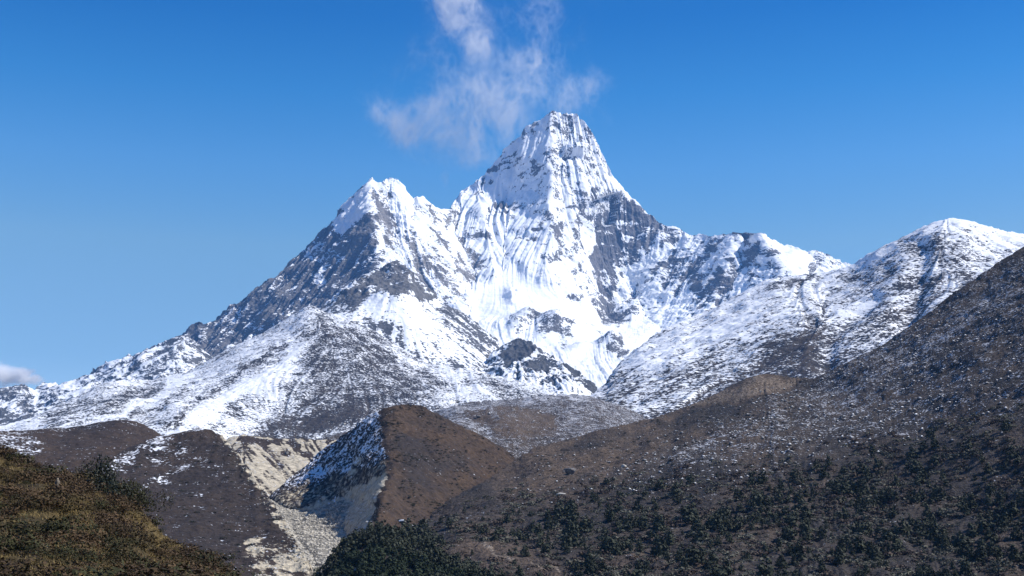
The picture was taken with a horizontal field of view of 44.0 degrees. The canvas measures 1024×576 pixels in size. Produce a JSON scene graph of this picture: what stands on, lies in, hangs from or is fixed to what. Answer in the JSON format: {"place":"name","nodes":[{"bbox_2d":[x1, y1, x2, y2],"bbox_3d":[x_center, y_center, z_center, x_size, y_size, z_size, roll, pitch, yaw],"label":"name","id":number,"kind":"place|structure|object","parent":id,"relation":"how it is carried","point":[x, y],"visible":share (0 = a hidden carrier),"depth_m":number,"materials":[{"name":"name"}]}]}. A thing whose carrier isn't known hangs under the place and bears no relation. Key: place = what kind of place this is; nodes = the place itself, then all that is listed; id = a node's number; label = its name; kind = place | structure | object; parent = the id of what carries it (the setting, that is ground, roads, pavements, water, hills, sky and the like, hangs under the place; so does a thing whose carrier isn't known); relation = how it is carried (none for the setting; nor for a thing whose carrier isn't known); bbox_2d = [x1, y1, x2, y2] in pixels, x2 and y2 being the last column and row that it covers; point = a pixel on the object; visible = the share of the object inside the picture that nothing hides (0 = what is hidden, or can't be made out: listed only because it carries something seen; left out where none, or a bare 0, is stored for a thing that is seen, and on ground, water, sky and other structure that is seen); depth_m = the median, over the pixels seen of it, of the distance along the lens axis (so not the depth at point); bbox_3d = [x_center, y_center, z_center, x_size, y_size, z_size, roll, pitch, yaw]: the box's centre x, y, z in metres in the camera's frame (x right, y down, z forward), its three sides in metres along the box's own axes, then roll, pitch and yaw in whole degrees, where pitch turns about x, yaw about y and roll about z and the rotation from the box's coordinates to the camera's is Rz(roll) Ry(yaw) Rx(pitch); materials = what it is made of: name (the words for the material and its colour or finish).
{"place":"outdoors","nodes":[
{"label":"outdoors","id":0,"kind":"place"},
{"bbox_2d":[0,420,161,472],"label":"brown hill","id":1,"kind":"structure","parent":0,"point":[70,448],"depth_m":868.64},
{"bbox_2d":[0,335,212,425],"bbox_3d":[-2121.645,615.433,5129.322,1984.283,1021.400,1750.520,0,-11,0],"label":"ridge","id":2,"kind":"structure","parent":0,"point":[170,357],"depth_m":5315.63,"materials":[{"name":"snow"}]},
{"bbox_2d":[0,456,224,575],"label":"grassy hillside","id":3,"kind":"structure","parent":0,"point":[36,486],"depth_m":83.94,"materials":[{"name":"brown plant"}]},
{"bbox_2d":[0,498,31,515],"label":"heath shrub","id":4,"kind":"object","parent":3,"relation":"on","point":[11,508],"visible":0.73,"depth_m":83.78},
{"bbox_2d":[0,482,32,495],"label":"heath shrub","id":5,"kind":"object","parent":3,"relation":"on","point":[9,489],"visible":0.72,"depth_m":90.61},
{"bbox_2d":[0,513,34,531],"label":"juniper shrub","id":6,"kind":"object","parent":3,"relation":"on","point":[7,524],"visible":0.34,"depth_m":70.13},
{"bbox_2d":[0,468,37,482],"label":"olive shrub","id":7,"kind":"object","parent":3,"relation":"on","point":[12,478],"visible":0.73,"depth_m":95.21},
{"bbox_2d":[0,495,37,509],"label":"olive shrub","id":8,"kind":"object","parent":3,"relation":"on","point":[17,499],"visible":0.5,"depth_m":84.81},
{"bbox_2d":[0,531,41,554],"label":"juniper bush","id":9,"kind":"object","parent":3,"relation":"on","point":[6,541],"visible":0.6,"depth_m":63.14,"materials":[{"name":"green plant"}]},
{"bbox_2d":[0,564,49,575],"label":"olive shrub","id":10,"kind":"object","parent":3,"relation":"on","point":[30,573],"visible":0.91,"depth_m":55.40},
{"bbox_2d":[8,470,50,484],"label":"heath shrub","id":11,"kind":"object","parent":3,"relation":"on","point":[36,479],"visible":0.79,"depth_m":95.28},
{"bbox_2d":[14,555,46,569],"bbox_3d":[-22.643,12.744,58.833,2.013,0.746,1.776,1,-11,-5],"label":"olive shrub","id":12,"kind":"object","parent":3,"relation":"on","point":[21,556],"visible":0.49,"depth_m":58.69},
{"bbox_2d":[1,521,60,538],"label":"juniper shrub","id":13,"kind":"object","parent":3,"relation":"on","point":[25,530],"visible":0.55,"depth_m":66.91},
{"bbox_2d":[7,531,67,548],"bbox_3d":[-24.120,12.796,64.320,2.264,0.948,2.567,-9,-14,40],"label":"heath shrub","id":14,"kind":"object","parent":3,"relation":"on","point":[34,533],"visible":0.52,"depth_m":64.42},
{"bbox_2d":[17,467,58,482],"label":"heath shrub","id":15,"kind":"object","parent":3,"relation":"on","point":[44,471],"visible":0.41,"depth_m":96.98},
{"bbox_2d":[6,534,70,555],"bbox_3d":[-23.684,12.891,63.102,3.555,1.278,3.136,2,-11,-12],"label":"juniper shrub","id":16,"kind":"object","parent":3,"relation":"on","point":[38,543],"visible":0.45,"depth_m":63.06,"materials":[{"name":"plant"}]},
{"bbox_2d":[0,555,88,575],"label":"heath shrub","id":17,"kind":"object","parent":3,"relation":"on","point":[5,565],"visible":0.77,"depth_m":57.16,"materials":[{"name":"plant"}]},
{"bbox_2d":[14,518,74,533],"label":"juniper shrub","id":18,"kind":"object","parent":3,"relation":"on","point":[48,524],"visible":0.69,"depth_m":67.33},
{"bbox_2d":[24,542,76,560],"bbox_3d":[-22.066,12.708,61.130,2.732,0.987,1.911,-1,-11,4],"label":"olive shrub","id":19,"kind":"object","parent":3,"relation":"on","point":[51,551],"visible":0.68,"depth_m":60.94,"materials":[{"name":"plant"}]},
{"bbox_2d":[28,543,83,559],"bbox_3d":[-22.025,12.686,60.928,2.730,0.813,2.539,5,-12,-26],"label":"juniper shrub","id":20,"kind":"object","parent":3,"relation":"on","point":[64,552],"visible":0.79,"depth_m":60.98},
{"bbox_2d":[21,561,91,575],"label":"heath shrub","id":21,"kind":"object","parent":3,"relation":"on","point":[53,569],"visible":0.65,"depth_m":56.42,"materials":[{"name":"plant"}]},
{"bbox_2d":[28,491,86,511],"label":"olive shrub","id":22,"kind":"object","parent":3,"relation":"on","point":[66,506],"visible":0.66,"depth_m":85.28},
{"bbox_2d":[20,488,95,506],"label":"heath shrub","id":23,"kind":"object","parent":3,"relation":"on","point":[47,498],"visible":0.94,"depth_m":84.76,"materials":[{"name":"plant"}]},
{"bbox_2d":[31,489,85,506],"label":"olive shrub","id":24,"kind":"object","parent":3,"relation":"on","point":[71,497],"visible":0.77,"depth_m":85.60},
{"bbox_2d":[42,529,81,544],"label":"heath shrub","id":25,"kind":"object","parent":3,"relation":"on","point":[66,536],"visible":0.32,"depth_m":66.72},
{"bbox_2d":[42,480,82,491],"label":"heath shrub","id":26,"kind":"object","parent":3,"relation":"on","point":[53,485],"visible":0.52,"depth_m":92.64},
{"bbox_2d":[45,482,87,496],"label":"heath shrub","id":27,"kind":"object","parent":3,"relation":"on","point":[61,487],"visible":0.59,"depth_m":90.46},
{"bbox_2d":[44,516,88,533],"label":"heath shrub","id":28,"kind":"object","parent":3,"relation":"on","point":[76,524],"visible":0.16,"depth_m":72.58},
{"bbox_2d":[45,470,91,485],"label":"heath shrub","id":29,"kind":"object","parent":3,"relation":"on","point":[62,475],"visible":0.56,"depth_m":98.46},
{"bbox_2d":[34,514,103,536],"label":"juniper shrub","id":30,"kind":"object","parent":3,"relation":"on","point":[90,526],"visible":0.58,"depth_m":68.03,"materials":[{"name":"plant"}]},
{"bbox_2d":[49,479,95,492],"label":"heath shrub","id":31,"kind":"object","parent":3,"relation":"on","point":[81,487],"visible":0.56,"depth_m":93.35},
{"bbox_2d":[49,525,103,544],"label":"heath shrub","id":32,"kind":"object","parent":3,"relation":"on","point":[76,535],"visible":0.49,"depth_m":67.28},
{"bbox_2d":[52,547,105,565],"bbox_3d":[-21.218,13.096,61.741,2.878,0.998,2.085,7,-13,-32],"label":"juniper shrub","id":33,"kind":"object","parent":3,"relation":"on","point":[88,558],"visible":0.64,"depth_m":61.90,"materials":[{"name":"plant"}]},
{"bbox_2d":[56,560,104,573],"bbox_3d":[-20.072,12.918,58.682,1.925,0.616,2.657,-10,-15,41],"label":"heath shrub","id":34,"kind":"object","parent":3,"relation":"on","point":[93,563],"visible":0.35,"depth_m":59.00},
{"bbox_2d":[69,540,101,557],"bbox_3d":[-22.354,13.258,64.385,2.586,1.038,2.735,8,-13,-35],"label":"heath shrub","id":35,"kind":"object","parent":3,"relation":"on","point":[83,546],"visible":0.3,"depth_m":64.67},
{"bbox_2d":[64,532,107,547],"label":"heath shrub","id":36,"kind":"object","parent":3,"relation":"on","point":[91,540],"visible":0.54,"depth_m":67.28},
{"bbox_2d":[72,524,107,543],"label":"heath shrub","id":37,"kind":"object","parent":3,"relation":"on","point":[90,534],"visible":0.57,"depth_m":67.94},
{"bbox_2d":[70,511,114,525],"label":"heath shrub","id":38,"kind":"object","parent":3,"relation":"on","point":[99,520],"visible":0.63,"depth_m":79.28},
{"bbox_2d":[0,454,196,575],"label":"undergrowth","id":39,"kind":"object","parent":3,"relation":"on","point":[5,522],"visible":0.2,"depth_m":68.25,"materials":[{"name":"plant"}]},
{"bbox_2d":[78,452,125,494],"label":"evergreen bush","id":40,"kind":"object","parent":3,"relation":"on","point":[98,471],"visible":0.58,"depth_m":105.92,"materials":[{"name":"green plant"}]},
{"bbox_2d":[90,495,119,509],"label":"juniper shrub","id":41,"kind":"object","parent":3,"relation":"on","point":[100,503],"visible":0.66,"depth_m":93.52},
{"bbox_2d":[86,530,126,551],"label":"juniper shrub","id":42,"kind":"object","parent":3,"relation":"on","point":[115,544],"visible":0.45,"depth_m":68.55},
{"bbox_2d":[83,475,133,500],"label":"evergreen bush","id":43,"kind":"object","parent":3,"relation":"on","point":[116,490],"visible":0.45,"depth_m":100.18,"materials":[{"name":"green plant"}]},
{"bbox_2d":[96,522,123,532],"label":"olive shrub","id":44,"kind":"object","parent":3,"relation":"on","point":[104,526],"visible":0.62,"depth_m":78.49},
{"bbox_2d":[95,546,131,561],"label":"olive shrub","id":45,"kind":"object","parent":3,"relation":"on","point":[113,553],"visible":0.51,"depth_m":65.08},
{"bbox_2d":[99,555,129,568],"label":"olive shrub","id":46,"kind":"object","parent":3,"relation":"on","point":[107,563],"visible":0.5,"depth_m":63.07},
{"bbox_2d":[102,490,127,504],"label":"heath shrub","id":47,"kind":"object","parent":3,"relation":"on","point":[123,498],"visible":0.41,"depth_m":97.74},
{"bbox_2d":[98,511,134,523],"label":"heath shrub","id":48,"kind":"object","parent":3,"relation":"on","point":[116,515],"visible":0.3,"depth_m":88.56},
{"bbox_2d":[0,443,238,575],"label":"heath","id":49,"kind":"object","parent":3,"relation":"on","point":[4,451],"visible":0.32,"depth_m":70.41,"materials":[{"name":"plant"}]},
{"bbox_2d":[103,522,141,537],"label":"olive shrub","id":50,"kind":"object","parent":3,"relation":"on","point":[126,530],"visible":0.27,"depth_m":80.33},
{"bbox_2d":[97,545,149,564],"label":"juniper shrub","id":51,"kind":"object","parent":3,"relation":"on","point":[134,557],"visible":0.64,"depth_m":66.01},
{"bbox_2d":[102,523,147,537],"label":"heath shrub","id":52,"kind":"object","parent":3,"relation":"on","point":[119,531],"visible":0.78,"depth_m":78.37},
{"bbox_2d":[103,516,147,534],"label":"heath shrub","id":53,"kind":"object","parent":3,"relation":"on","point":[115,521],"visible":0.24,"depth_m":84.29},
{"bbox_2d":[112,533,139,548],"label":"juniper shrub","id":54,"kind":"object","parent":3,"relation":"on","point":[129,541],"visible":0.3,"depth_m":75.61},
{"bbox_2d":[103,502,151,518],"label":"olive shrub","id":55,"kind":"object","parent":3,"relation":"on","point":[131,509],"visible":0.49,"depth_m":94.75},
{"bbox_2d":[110,496,146,509],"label":"heath shrub","id":56,"kind":"object","parent":3,"relation":"on","point":[125,504],"visible":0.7,"depth_m":96.32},
{"bbox_2d":[0,444,260,575],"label":"juniper scrub","id":57,"kind":"object","parent":3,"relation":"on","point":[110,572],"visible":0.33,"depth_m":67.66,"materials":[{"name":"plant"}]},
{"bbox_2d":[114,478,152,503],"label":"evergreen bush","id":58,"kind":"object","parent":3,"relation":"on","point":[134,486],"visible":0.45,"depth_m":108.24,"materials":[{"name":"green plant"}]},
{"bbox_2d":[116,524,156,545],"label":"olive shrub","id":59,"kind":"object","parent":3,"relation":"on","point":[145,538],"visible":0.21,"depth_m":82.91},
{"bbox_2d":[132,556,163,571],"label":"juniper shrub","id":60,"kind":"object","parent":3,"relation":"on","point":[149,562],"visible":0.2,"depth_m":68.10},
{"bbox_2d":[126,489,174,511],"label":"evergreen bush","id":61,"kind":"object","parent":3,"relation":"on","point":[141,499],"visible":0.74,"depth_m":105.00,"materials":[{"name":"green plant"}]},
{"bbox_2d":[122,533,184,552],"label":"olive shrub","id":62,"kind":"object","parent":3,"relation":"on","point":[153,547],"visible":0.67,"depth_m":78.93,"materials":[{"name":"plant"}]},
{"bbox_2d":[150,541,202,558],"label":"heath shrub","id":63,"kind":"object","parent":3,"relation":"on","point":[174,552],"visible":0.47,"depth_m":84.90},
{"bbox_2d":[159,555,201,573],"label":"heath shrub","id":64,"kind":"object","parent":3,"relation":"on","point":[173,564],"visible":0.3,"depth_m":75.93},
{"bbox_2d":[165,556,211,569],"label":"olive shrub","id":65,"kind":"object","parent":3,"relation":"on","point":[198,560],"visible":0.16,"depth_m":80.78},
{"bbox_2d":[181,546,224,562],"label":"heath shrub","id":66,"kind":"object","parent":3,"relation":"on","point":[207,552],"visible":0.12,"depth_m":89.96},
{"bbox_2d":[189,557,219,569],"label":"heath shrub","id":67,"kind":"object","parent":3,"relation":"on","point":[205,559],"visible":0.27,"depth_m":82.75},
{"bbox_2d":[188,546,234,568],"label":"juniper shrub","id":68,"kind":"object","parent":3,"relation":"on","point":[210,557],"visible":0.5,"depth_m":83.72,"materials":[{"name":"plant"}]},
{"bbox_2d":[91,428,312,575],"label":"brown hill","id":69,"kind":"structure","parent":0,"point":[202,480],"depth_m":640.79,"materials":[{"name":"soil"}]},
{"bbox_2d":[0,305,556,439],"bbox_3d":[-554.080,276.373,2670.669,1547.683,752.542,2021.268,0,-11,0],"label":"snowy hill","id":70,"kind":"structure","parent":0,"point":[311,372],"depth_m":2759.60,"materials":[{"name":"snow"}]},
{"bbox_2d":[226,434,336,495],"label":"eroded bank","id":71,"kind":"structure","parent":0,"point":[270,464],"depth_m":1091.31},
{"bbox_2d":[223,438,373,575],"bbox_3d":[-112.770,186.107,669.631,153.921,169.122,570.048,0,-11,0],"label":"scree bed","id":72,"kind":"object","parent":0,"point":[322,515],"visible":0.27,"depth_m":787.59,"materials":[{"name":"stone"}]},
{"bbox_2d":[269,404,514,534],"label":"moraine hill","id":73,"kind":"structure","parent":0,"point":[347,466],"depth_m":879.65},
{"bbox_2d":[322,546,468,575],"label":"wooded hump","id":74,"kind":"object","parent":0,"point":[361,549],"visible":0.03,"depth_m":430.12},
{"bbox_2d":[348,551,359,563],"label":"conifer","id":75,"kind":"object","parent":74,"relation":"on","point":[354,556],"visible":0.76,"depth_m":419.42,"materials":[{"name":"green plant"}]},
{"bbox_2d":[363,563,374,574],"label":"conifer","id":76,"kind":"object","parent":74,"relation":"on","point":[366,567],"visible":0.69,"depth_m":397.50,"materials":[{"name":"green plant"}]},
{"bbox_2d":[375,546,385,562],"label":"conifer","id":77,"kind":"object","parent":74,"relation":"on","point":[380,552],"visible":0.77,"depth_m":415.94,"materials":[{"name":"green plant"}]},
{"bbox_2d":[313,394,646,458],"bbox_3d":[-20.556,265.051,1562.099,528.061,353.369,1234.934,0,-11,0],"label":"heath terrain","id":78,"kind":"structure","parent":0,"point":[503,428],"depth_m":1507.03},
{"bbox_2d":[131,111,852,388],"bbox_3d":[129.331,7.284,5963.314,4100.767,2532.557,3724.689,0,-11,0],"label":"mountain","id":79,"kind":"structure","parent":0,"point":[547,233],"depth_m":6439.15,"materials":[{"name":"snow"}]},
{"bbox_2d":[319,260,500,372],"bbox_3d":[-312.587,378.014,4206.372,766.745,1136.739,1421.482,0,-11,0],"label":"snowy spur","id":80,"kind":"structure","parent":79,"relation":"attached to","point":[399,303],"depth_m":4303.90,"materials":[{"name":"snow"}]},
{"bbox_2d":[483,338,596,395],"bbox_3d":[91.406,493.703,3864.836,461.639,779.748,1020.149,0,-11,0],"label":"rocky outcrop","id":81,"kind":"object","parent":79,"relation":"attached to","point":[522,360],"visible":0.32,"depth_m":3961.52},
{"bbox_2d":[0,0,1023,389],"label":"sky","id":82,"kind":"structure","parent":0,"point":[162,162],"materials":[{"name":"blue"}]},
{"bbox_2d":[405,247,1023,575],"bbox_3d":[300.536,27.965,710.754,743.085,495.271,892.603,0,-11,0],"label":"dark hillside","id":83,"kind":"structure","parent":0,"point":[494,486],"depth_m":752.06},
{"bbox_2d":[119,377,803,575],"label":"heather","id":84,"kind":"object","parent":83,"relation":"on","point":[412,458],"visible":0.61,"depth_m":803.37,"materials":[{"name":"plant"}]},
{"bbox_2d":[515,565,524,575],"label":"juniper","id":85,"kind":"object","parent":83,"relation":"on","point":[519,572],"visible":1,"depth_m":467.20,"materials":[{"name":"green plant"}]},
{"bbox_2d":[584,559,594,574],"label":"juniper","id":86,"kind":"object","parent":83,"relation":"on","point":[591,570],"visible":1,"depth_m":471.81,"materials":[{"name":"green plant"}]},
{"bbox_2d":[596,559,607,570],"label":"juniper","id":87,"kind":"object","parent":83,"relation":"on","point":[603,567],"visible":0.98,"depth_m":471.93,"materials":[{"name":"green plant"}]},
{"bbox_2d":[634,558,645,574],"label":"juniper","id":88,"kind":"object","parent":83,"relation":"on","point":[638,565],"visible":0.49,"depth_m":456.27,"materials":[{"name":"green plant"}]},
{"bbox_2d":[642,559,650,572],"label":"juniper","id":89,"kind":"object","parent":83,"relation":"on","point":[646,565],"visible":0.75,"depth_m":463.13,"materials":[{"name":"green plant"}]},
{"bbox_2d":[311,419,1023,575],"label":"juniper","id":90,"kind":"object","parent":83,"relation":"on","point":[409,540],"depth_m":542.85,"materials":[{"name":"plant"}]},
{"bbox_2d":[316,257,1023,531],"bbox_3d":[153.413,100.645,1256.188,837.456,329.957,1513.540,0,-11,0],"label":"rubble","id":91,"kind":"object","parent":83,"relation":"on","point":[852,414],"visible":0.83,"depth_m":830.58,"materials":[{"name":"stone"}]},
{"bbox_2d":[683,544,703,563],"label":"juniper","id":92,"kind":"object","parent":83,"relation":"on","point":[694,556],"visible":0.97,"depth_m":468.30,"materials":[{"name":"green plant"}]},
{"bbox_2d":[704,551,721,564],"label":"juniper","id":93,"kind":"object","parent":83,"relation":"on","point":[711,556],"visible":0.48,"depth_m":461.37,"materials":[{"name":"green plant"}]},
{"bbox_2d":[408,410,1023,575],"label":"brown scrub","id":94,"kind":"object","parent":83,"relation":"on","point":[735,474],"visible":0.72,"depth_m":579.98,"materials":[{"name":"plant"}]},
{"bbox_2d":[418,402,1023,575],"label":"grey scrub","id":95,"kind":"object","parent":83,"relation":"on","point":[950,549],"visible":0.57,"depth_m":575.44,"materials":[{"name":"plant"}]},
{"bbox_2d":[777,554,790,568],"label":"juniper","id":96,"kind":"object","parent":83,"relation":"on","point":[782,562],"visible":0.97,"depth_m":453.97,"materials":[{"name":"green plant"}]},
{"bbox_2d":[794,541,806,561],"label":"juniper","id":97,"kind":"object","parent":83,"relation":"on","point":[799,550],"visible":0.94,"depth_m":467.86,"materials":[{"name":"green plant"}]},
{"bbox_2d":[831,544,845,564],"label":"juniper","id":98,"kind":"object","parent":83,"relation":"on","point":[838,556],"visible":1,"depth_m":452.48,"materials":[{"name":"green plant"}]},
{"bbox_2d":[835,537,846,552],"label":"juniper","id":99,"kind":"object","parent":83,"relation":"on","point":[841,541],"visible":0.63,"depth_m":475.00,"materials":[{"name":"green plant"}]},
{"bbox_2d":[864,541,875,555],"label":"juniper","id":100,"kind":"object","parent":83,"relation":"on","point":[868,551],"visible":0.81,"depth_m":469.28,"materials":[{"name":"green plant"}]},
{"bbox_2d":[870,545,881,560],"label":"juniper","id":101,"kind":"object","parent":83,"relation":"on","point":[879,554],"visible":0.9,"depth_m":464.49,"materials":[{"name":"green plant"}]},
{"bbox_2d":[890,534,906,553],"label":"juniper","id":102,"kind":"object","parent":83,"relation":"on","point":[896,543],"visible":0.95,"depth_m":476.80,"materials":[{"name":"green plant"}]},
{"bbox_2d":[912,561,925,575],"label":"juniper","id":103,"kind":"object","parent":83,"relation":"on","point":[918,570],"visible":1,"depth_m":430.97,"materials":[{"name":"green plant"}]},
{"bbox_2d":[959,557,973,575],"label":"juniper","id":104,"kind":"object","parent":83,"relation":"on","point":[965,567],"visible":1,"depth_m":430.46,"materials":[{"name":"green plant"}]},
{"bbox_2d":[965,548,975,561],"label":"juniper","id":105,"kind":"object","parent":83,"relation":"on","point":[971,557],"visible":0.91,"depth_m":452.14,"materials":[{"name":"green plant"}]},
{"bbox_2d":[975,535,985,553],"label":"juniper","id":106,"kind":"object","parent":83,"relation":"on","point":[982,542],"visible":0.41,"depth_m":475.02,"materials":[{"name":"green plant"}]},
{"bbox_2d":[975,544,989,560],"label":"juniper","id":107,"kind":"object","parent":83,"relation":"on","point":[980,554],"visible":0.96,"depth_m":450.89,"materials":[{"name":"green plant"}]},
{"bbox_2d":[989,544,1003,557],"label":"juniper","id":108,"kind":"object","parent":83,"relation":"on","point":[998,551],"visible":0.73,"depth_m":451.16,"materials":[{"name":"green plant"}]},
{"bbox_2d":[1007,544,1023,562],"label":"juniper","id":109,"kind":"object","parent":83,"relation":"on","point":[1014,556],"visible":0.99,"depth_m":433.54,"materials":[{"name":"green plant"}]},
{"bbox_2d":[589,218,1023,418],"bbox_3d":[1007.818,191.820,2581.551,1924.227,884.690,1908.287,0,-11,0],"label":"snowy hill","id":110,"kind":"structure","parent":0,"point":[814,325],"depth_m":2602.89,"materials":[{"name":"snow"}]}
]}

